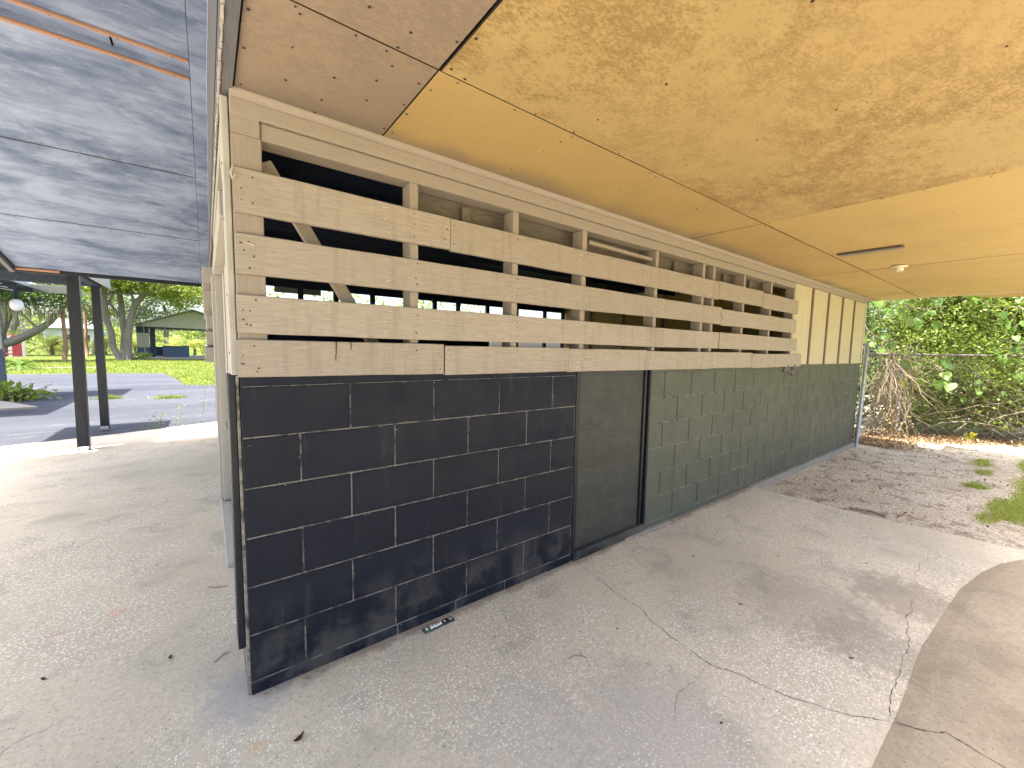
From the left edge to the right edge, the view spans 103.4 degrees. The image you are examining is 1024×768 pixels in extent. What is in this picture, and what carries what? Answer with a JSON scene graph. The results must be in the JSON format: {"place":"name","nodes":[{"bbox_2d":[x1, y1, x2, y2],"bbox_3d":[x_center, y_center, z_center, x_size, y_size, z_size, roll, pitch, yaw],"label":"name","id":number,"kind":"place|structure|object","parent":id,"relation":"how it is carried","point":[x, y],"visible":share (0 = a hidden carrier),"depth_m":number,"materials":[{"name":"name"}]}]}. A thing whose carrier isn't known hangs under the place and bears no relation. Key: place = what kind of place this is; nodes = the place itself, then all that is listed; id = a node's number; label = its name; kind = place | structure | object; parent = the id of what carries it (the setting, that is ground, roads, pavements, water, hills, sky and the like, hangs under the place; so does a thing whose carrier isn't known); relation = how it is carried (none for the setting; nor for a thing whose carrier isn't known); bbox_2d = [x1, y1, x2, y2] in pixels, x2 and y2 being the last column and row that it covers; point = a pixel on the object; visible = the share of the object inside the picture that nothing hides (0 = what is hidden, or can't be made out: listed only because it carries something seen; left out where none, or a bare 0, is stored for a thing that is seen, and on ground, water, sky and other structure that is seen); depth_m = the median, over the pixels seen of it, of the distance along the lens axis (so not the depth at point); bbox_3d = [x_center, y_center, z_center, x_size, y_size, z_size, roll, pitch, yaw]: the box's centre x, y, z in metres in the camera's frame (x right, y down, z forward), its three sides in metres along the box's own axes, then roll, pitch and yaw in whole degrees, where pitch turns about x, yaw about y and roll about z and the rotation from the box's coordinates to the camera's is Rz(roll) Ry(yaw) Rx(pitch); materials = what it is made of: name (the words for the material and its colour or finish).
{"place":"outdoors","nodes":[
{"label":"outdoors","id":0,"kind":"place"},
{"bbox_2d":[42,319,106,350],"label":"distant house","id":1,"kind":"structure","parent":0,"point":[56,329],"depth_m":55.92,"materials":[{"name":"white paint"}]},
{"bbox_2d":[87,334,90,343],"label":"window","id":2,"kind":"structure","parent":1,"relation":"in","point":[89,335],"depth_m":57.12,"materials":[{"name":"white paint"}]},
{"bbox_2d":[0,373,216,446],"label":"asphalt drive","id":3,"kind":"structure","parent":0,"point":[17,429],"depth_m":8.93,"materials":[{"name":"grey asphalt"}]},
{"bbox_2d":[0,401,37,410],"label":"concrete pad","id":4,"kind":"object","parent":3,"relation":"on","point":[5,405],"visible":1,"depth_m":8.56,"materials":[{"name":"grey concrete"}]},
{"bbox_2d":[0,380,61,401],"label":"leafy bush","id":5,"kind":"object","parent":3,"relation":"on","point":[17,391],"visible":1,"depth_m":9.69,"materials":[{"name":"green plant"}]},
{"bbox_2d":[90,393,131,399],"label":"grass tuft","id":6,"kind":"object","parent":3,"relation":"on","point":[114,396],"visible":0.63,"depth_m":10.25,"materials":[{"name":"green plant"}]},
{"bbox_2d":[7,408,215,420],"bbox_3d":[-9.791,0.703,6.578,16.008,0.001,0.300,-3,6,-38],"label":"asphalt crack","id":7,"kind":"object","parent":3,"relation":"on","point":[117,414],"visible":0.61,"depth_m":8.09,"materials":[{"name":"grey asphalt"}]},
{"bbox_2d":[142,411,165,428],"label":"weed","id":8,"kind":"object","parent":3,"relation":"on","point":[156,421],"visible":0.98,"depth_m":6.68,"materials":[{"name":"green plant"}]},
{"bbox_2d":[146,393,188,398],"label":"grass tuft","id":9,"kind":"object","parent":3,"relation":"on","point":[166,396],"visible":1,"depth_m":10.52,"materials":[{"name":"green plant"}]},
{"bbox_2d":[171,376,189,425],"bbox_3d":[-5.755,0.304,7.013,0.239,0.884,0.292,4,6,32],"label":"weed","id":10,"kind":"object","parent":3,"relation":"on","point":[180,409],"visible":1,"depth_m":7.04,"materials":[{"name":"green plant"}]},
{"bbox_2d":[189,378,208,423],"bbox_3d":[-5.566,0.194,7.266,0.425,1.067,0.205,-3,6,-37],"label":"weed","id":11,"kind":"object","parent":3,"relation":"on","point":[201,405],"visible":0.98,"depth_m":7.29,"materials":[{"name":"green plant"}]},
{"bbox_2d":[6,359,214,384],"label":"lawn grass","id":12,"kind":"structure","parent":0,"point":[164,368],"depth_m":22.49,"materials":[{"name":"green plant"}]},
{"bbox_2d":[5,340,1015,409],"bbox_3d":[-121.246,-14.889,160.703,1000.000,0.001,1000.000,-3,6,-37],"label":"lawn","id":13,"kind":"structure","parent":0,"point":[45,356],"depth_m":30.32,"materials":[{"name":"green plant"}]},
{"bbox_2d":[4,335,25,356],"bbox_3d":[-41.720,-3.184,33.963,0.967,1.840,0.960,-3,6,-37],"label":"garden booth","id":14,"kind":"object","parent":13,"relation":"on","point":[18,350],"visible":0.67,"depth_m":33.84,"materials":[{"name":"red paint"}]},
{"bbox_2d":[6,330,39,354],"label":"palm bush","id":15,"kind":"object","parent":13,"relation":"on","point":[25,341],"visible":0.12,"depth_m":38.47,"materials":[{"name":"green plant"}]},
{"bbox_2d":[5,358,44,369],"bbox_3d":[-24.727,-0.899,20.322,1.752,0.852,1.498,-3,6,-37],"label":"sago palm","id":16,"kind":"object","parent":13,"relation":"on","point":[19,365],"visible":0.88,"depth_m":20.28,"materials":[{"name":"green plant"}]},
{"bbox_2d":[0,280,88,383],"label":"neighbouring building","id":17,"kind":"structure","parent":13,"relation":"on","point":[9,285],"depth_m":10.16,"materials":[{"name":"grey stone"}]},
{"bbox_2d":[9,287,23,310],"bbox_3d":[-11.754,-2.037,9.591,0.230,0.600,0.230,-3,6,-37],"label":"globe lamp","id":18,"kind":"object","parent":17,"relation":"hanging from","point":[16,303],"visible":0.96,"depth_m":9.55,"materials":[{"name":"white glass"}]},
{"bbox_2d":[0,282,91,352],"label":"background tree","id":19,"kind":"object","parent":13,"relation":"on","point":[13,326],"visible":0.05,"depth_m":37.36,"materials":[{"name":"green plant"}]},
{"bbox_2d":[26,331,70,354],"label":"palm bush","id":20,"kind":"object","parent":13,"relation":"on","point":[52,345],"visible":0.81,"depth_m":40.03,"materials":[{"name":"green plant"}]},
{"bbox_2d":[35,335,70,353],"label":"shrub","id":21,"kind":"object","parent":13,"relation":"on","point":[61,344],"visible":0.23,"depth_m":42.89,"materials":[{"name":"green plant"}]},
{"bbox_2d":[0,282,107,347],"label":"live oak","id":22,"kind":"object","parent":13,"relation":"on","point":[7,311],"visible":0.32,"depth_m":27.48,"materials":[{"name":"green plant"}]},
{"bbox_2d":[60,300,67,361],"bbox_3d":[-31.718,-3.940,28.609,0.390,4.724,0.330,2,5,12],"label":"slim trunk","id":23,"kind":"object","parent":13,"relation":"on","point":[65,344],"visible":0.74,"depth_m":28.64,"materials":[{"name":"brown plant"}]},
{"bbox_2d":[82,304,88,357],"bbox_3d":[-37.996,-4.711,36.039,0.344,4.723,0.338,-3,6,-37],"label":"slim trunk","id":24,"kind":"object","parent":13,"relation":"on","point":[85,336],"visible":0.88,"depth_m":36.02,"materials":[{"name":"brown plant"}]},
{"bbox_2d":[66,287,125,353],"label":"background tree","id":25,"kind":"object","parent":13,"relation":"on","point":[88,310],"visible":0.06,"depth_m":44.68,"materials":[{"name":"green plant"}]},
{"bbox_2d":[88,334,118,354],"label":"palm bush","id":26,"kind":"object","parent":13,"relation":"on","point":[105,341],"visible":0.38,"depth_m":43.78,"materials":[{"name":"green plant"}]},
{"bbox_2d":[16,311,205,351],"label":"wood","id":27,"kind":"object","parent":13,"relation":"on","point":[192,334],"visible":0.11,"depth_m":72.36,"materials":[{"name":"green plant"}]},
{"bbox_2d":[119,334,157,354],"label":"palm bush","id":28,"kind":"object","parent":13,"relation":"on","point":[134,343],"visible":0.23,"depth_m":44.47,"materials":[{"name":"green plant"}]},
{"bbox_2d":[81,279,202,359],"bbox_3d":[-29.959,-7.134,33.532,12.676,10.444,8.106,-3,6,-37],"label":"shade tree","id":29,"kind":"object","parent":13,"relation":"on","point":[181,293],"visible":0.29,"depth_m":32.99,"materials":[{"name":"green plant"}]},
{"bbox_2d":[131,352,152,359],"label":"shrub","id":30,"kind":"object","parent":13,"relation":"on","point":[142,356],"visible":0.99,"depth_m":33.46,"materials":[{"name":"green plant"}]},
{"bbox_2d":[109,290,193,345],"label":"background tree","id":31,"kind":"object","parent":13,"relation":"on","point":[147,313],"visible":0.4,"depth_m":49.91,"materials":[{"name":"green plant"}]},
{"bbox_2d":[134,309,205,358],"bbox_3d":[-30.934,-4.750,38.897,8.000,4.530,6.900,-3,6,-37],"label":"open kiosk","id":32,"kind":"object","parent":13,"relation":"on","point":[194,321],"visible":0.77,"depth_m":36.31,"materials":[{"name":"green stone"}]},
{"bbox_2d":[156,335,191,351],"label":"palm bush","id":33,"kind":"object","parent":13,"relation":"on","point":[174,343],"visible":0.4,"depth_m":45.07,"materials":[{"name":"green plant"}]},
{"bbox_2d":[180,338,203,355],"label":"palm bush","id":34,"kind":"object","parent":13,"relation":"on","point":[193,343],"visible":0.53,"depth_m":46.80,"materials":[{"name":"green plant"}]},
{"bbox_2d":[193,340,205,355],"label":"shrub","id":35,"kind":"object","parent":13,"relation":"on","point":[202,348],"visible":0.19,"depth_m":44.08,"materials":[{"name":"green plant"}]},
{"bbox_2d":[266,288,500,346],"bbox_3d":[-5.639,-2.754,19.740,5.007,5.415,13.714,6,7,44],"label":"yard tree","id":36,"kind":"object","parent":13,"relation":"on","point":[421,304],"visible":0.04,"depth_m":19.82,"materials":[{"name":"green plant"}]},
{"bbox_2d":[0,422,1023,767],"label":"concrete slab","id":37,"kind":"structure","parent":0,"point":[112,558],"depth_m":1.96,"materials":[{"name":"grey concrete"}]},
{"bbox_2d":[0,0,240,451],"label":"walkway canopy","id":38,"kind":"object","parent":37,"relation":"on","point":[109,122],"visible":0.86,"depth_m":3.17,"materials":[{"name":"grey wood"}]},
{"bbox_2d":[293,731,303,740],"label":"dry leaf","id":39,"kind":"object","parent":37,"relation":"on","point":[299,737],"visible":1,"depth_m":1.48,"materials":[{"name":"brown plant"}]},
{"bbox_2d":[422,616,454,633],"bbox_3d":[-0.380,1.244,2.099,0.174,0.015,0.043,-3,6,-39],"label":"foil wrapper","id":40,"kind":"object","parent":37,"relation":"on","point":[437,625],"visible":1,"depth_m":2.09,"materials":[{"name":"silver metal"}]},
{"bbox_2d":[202,86,868,695],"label":"storage building","id":41,"kind":"structure","parent":37,"relation":"on","point":[386,472],"depth_m":2.21,"materials":[{"name":"grey paint"}]},
{"bbox_2d":[222,264,230,482],"bbox_3d":[-1.923,0.130,2.755,0.100,1.940,1.900,-3,6,-37],"label":"door","id":42,"kind":"structure","parent":41,"relation":"in","point":[224,289],"depth_m":3.07,"materials":[{"name":"white paint"}]},
{"bbox_2d":[232,0,1023,301],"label":"carport roof","id":43,"kind":"structure","parent":41,"relation":"on","point":[810,139],"depth_m":1.50,"materials":[{"name":"beige wood"}]},
{"bbox_2d":[837,245,904,256],"bbox_3d":[3.064,-1.135,3.470,0.080,0.016,0.440,-3,6,-37],"label":"ceiling vent","id":44,"kind":"object","parent":43,"relation":"attached to","point":[873,250],"visible":1,"depth_m":3.44,"materials":[{"name":"metal"}]},
{"bbox_2d":[891,265,908,271],"bbox_3d":[3.874,-1.152,4.048,0.132,0.050,0.132,-3,6,-37],"label":"lampholder","id":45,"kind":"object","parent":43,"relation":"attached to","point":[898,268],"visible":1,"depth_m":4.02,"materials":[{"name":"beige ceramic"}]},
{"bbox_2d":[264,487,1023,694],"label":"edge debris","id":46,"kind":"object","parent":37,"relation":"on","point":[512,590],"visible":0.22,"depth_m":2.23,"materials":[{"name":"brown plant"}]},
{"bbox_2d":[593,574,878,719],"bbox_3d":[0.887,1.278,2.076,0.240,0.001,1.527,-3,7,-42],"label":"slab crack","id":47,"kind":"object","parent":37,"relation":"on","point":[754,681],"visible":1,"depth_m":1.78,"materials":[{"name":"grey concrete"}]},
{"bbox_2d":[888,604,912,720],"bbox_3d":[1.936,1.306,1.997,1.205,0.001,0.035,-3,7,-42],"label":"slab crack","id":48,"kind":"object","parent":37,"relation":"on","point":[901,664],"visible":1,"depth_m":1.85,"materials":[{"name":"grey concrete"}]},
{"bbox_2d":[872,559,1023,767],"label":"patched slab","id":49,"kind":"structure","parent":37,"relation":"on","point":[966,684],"depth_m":1.76,"materials":[{"name":"beige concrete"}]},
{"bbox_2d":[894,722,1005,767],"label":"slab crack","id":50,"kind":"object","parent":49,"relation":"on","point":[948,733],"visible":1,"depth_m":1.55,"materials":[{"name":"brown"}]},
{"bbox_2d":[16,0,1023,360],"label":"sky","id":51,"kind":"structure","parent":0,"point":[528,313],"materials":[{"name":"white"}]},
{"bbox_2d":[762,395,1023,549],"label":"dirt ground","id":52,"kind":"structure","parent":0,"point":[934,499],"depth_m":4.72,"materials":[{"name":"grey soil"}]},
{"bbox_2d":[853,424,864,435],"bbox_3d":[6.311,0.863,7.479,0.322,0.228,0.246,-3,6,-37],"label":"concrete lump","id":53,"kind":"object","parent":52,"relation":"on","point":[862,429],"visible":0.16,"depth_m":7.39,"materials":[{"name":"grey concrete"}]},
{"bbox_2d":[849,507,885,516],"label":"twig","id":54,"kind":"object","parent":52,"relation":"on","point":[868,510],"visible":1,"depth_m":3.81,"materials":[{"name":"wood"}]},
{"bbox_2d":[772,429,1023,538],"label":"leaf litter","id":55,"kind":"object","parent":52,"relation":"on","point":[878,441],"visible":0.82,"depth_m":6.97,"materials":[{"name":"brown plant"}]},
{"bbox_2d":[854,302,972,434],"bbox_3d":[7.347,-1.614,9.477,3.596,4.865,6.077,3,5,15],"label":"overgrown shrub","id":56,"kind":"object","parent":52,"relation":"on","point":[869,311],"visible":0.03,"depth_m":8.18,"materials":[{"name":"green plant"}]},
{"bbox_2d":[871,298,946,329],"bbox_3d":[6.743,-1.271,6.849,1.004,0.727,0.552,3,6,25],"label":"heart leaf vine","id":57,"kind":"object","parent":56,"relation":"hanging from","point":[917,322],"visible":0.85,"depth_m":6.91,"materials":[{"name":"green plant"}]},
{"bbox_2d":[854,343,1023,446],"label":"chain link fence","id":58,"kind":"object","parent":52,"relation":"on","point":[862,390],"visible":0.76,"depth_m":7.08,"materials":[{"name":"metal"}]},
{"bbox_2d":[864,324,895,352],"bbox_3d":[6.425,-0.830,7.052,0.635,0.648,0.256,2,5,6],"label":"heart leaf vine","id":59,"kind":"object","parent":58,"relation":"attached to","point":[885,337],"visible":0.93,"depth_m":7.05,"materials":[{"name":"green plant"}]},
{"bbox_2d":[854,345,977,439],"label":"dead vines","id":60,"kind":"object","parent":58,"relation":"hanging from","point":[895,394],"visible":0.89,"depth_m":7.14,"materials":[{"name":"brown plant"}]},
{"bbox_2d":[872,333,957,391],"bbox_3d":[6.941,-0.397,7.007,1.079,0.994,0.457,4,6,32],"label":"heart leaf vine","id":61,"kind":"object","parent":60,"relation":"attached to","point":[947,375],"visible":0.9,"depth_m":6.94,"materials":[{"name":"green plant"}]},
{"bbox_2d":[994,335,1023,380],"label":"broad leaf vine","id":62,"kind":"object","parent":58,"relation":"attached to","point":[1014,349],"visible":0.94,"depth_m":6.83,"materials":[{"name":"green plant"}]},
{"bbox_2d":[856,295,1023,448],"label":"overgrown shrub","id":63,"kind":"object","parent":52,"relation":"on","point":[929,338],"visible":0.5,"depth_m":7.58,"materials":[{"name":"green plant"}]},
{"bbox_2d":[948,360,1015,426],"bbox_3d":[8.292,0.163,7.173,0.598,1.222,0.862,-3,6,-37],"label":"broad leaf vine","id":64,"kind":"object","parent":63,"relation":"hanging from","point":[964,398],"visible":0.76,"depth_m":7.19,"materials":[{"name":"green plant"}]},
{"bbox_2d":[971,298,1023,331],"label":"broad leaf vine","id":65,"kind":"object","parent":63,"relation":"attached to","point":[1003,315],"visible":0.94,"depth_m":7.03,"materials":[{"name":"green plant"}]},
{"bbox_2d":[859,297,1021,400],"bbox_3d":[12.757,-1.700,10.009,15.430,5.380,6.805,5,6,37],"label":"overgrown shrub","id":66,"kind":"object","parent":52,"relation":"on","point":[935,346],"visible":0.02,"depth_m":11.63,"materials":[{"name":"green plant"}]},
{"bbox_2d":[867,297,1023,388],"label":"overgrown shrub","id":67,"kind":"object","parent":52,"relation":"on","point":[1006,299],"visible":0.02,"depth_m":8.31,"materials":[{"name":"green plant"}]},
{"bbox_2d":[960,430,976,440],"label":"yellow seedling","id":68,"kind":"object","parent":52,"relation":"on","point":[972,435],"visible":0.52,"depth_m":7.21,"materials":[{"name":"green plant"}]},
{"bbox_2d":[957,457,1023,525],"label":"grass patches","id":69,"kind":"object","parent":52,"relation":"on","point":[1000,510],"depth_m":4.09,"materials":[{"name":"green plant"}]},
{"bbox_2d":[962,297,1023,435],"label":"overgrown shrub","id":70,"kind":"object","parent":52,"relation":"on","point":[1018,344],"visible":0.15,"depth_m":7.62,"materials":[{"name":"green plant"}]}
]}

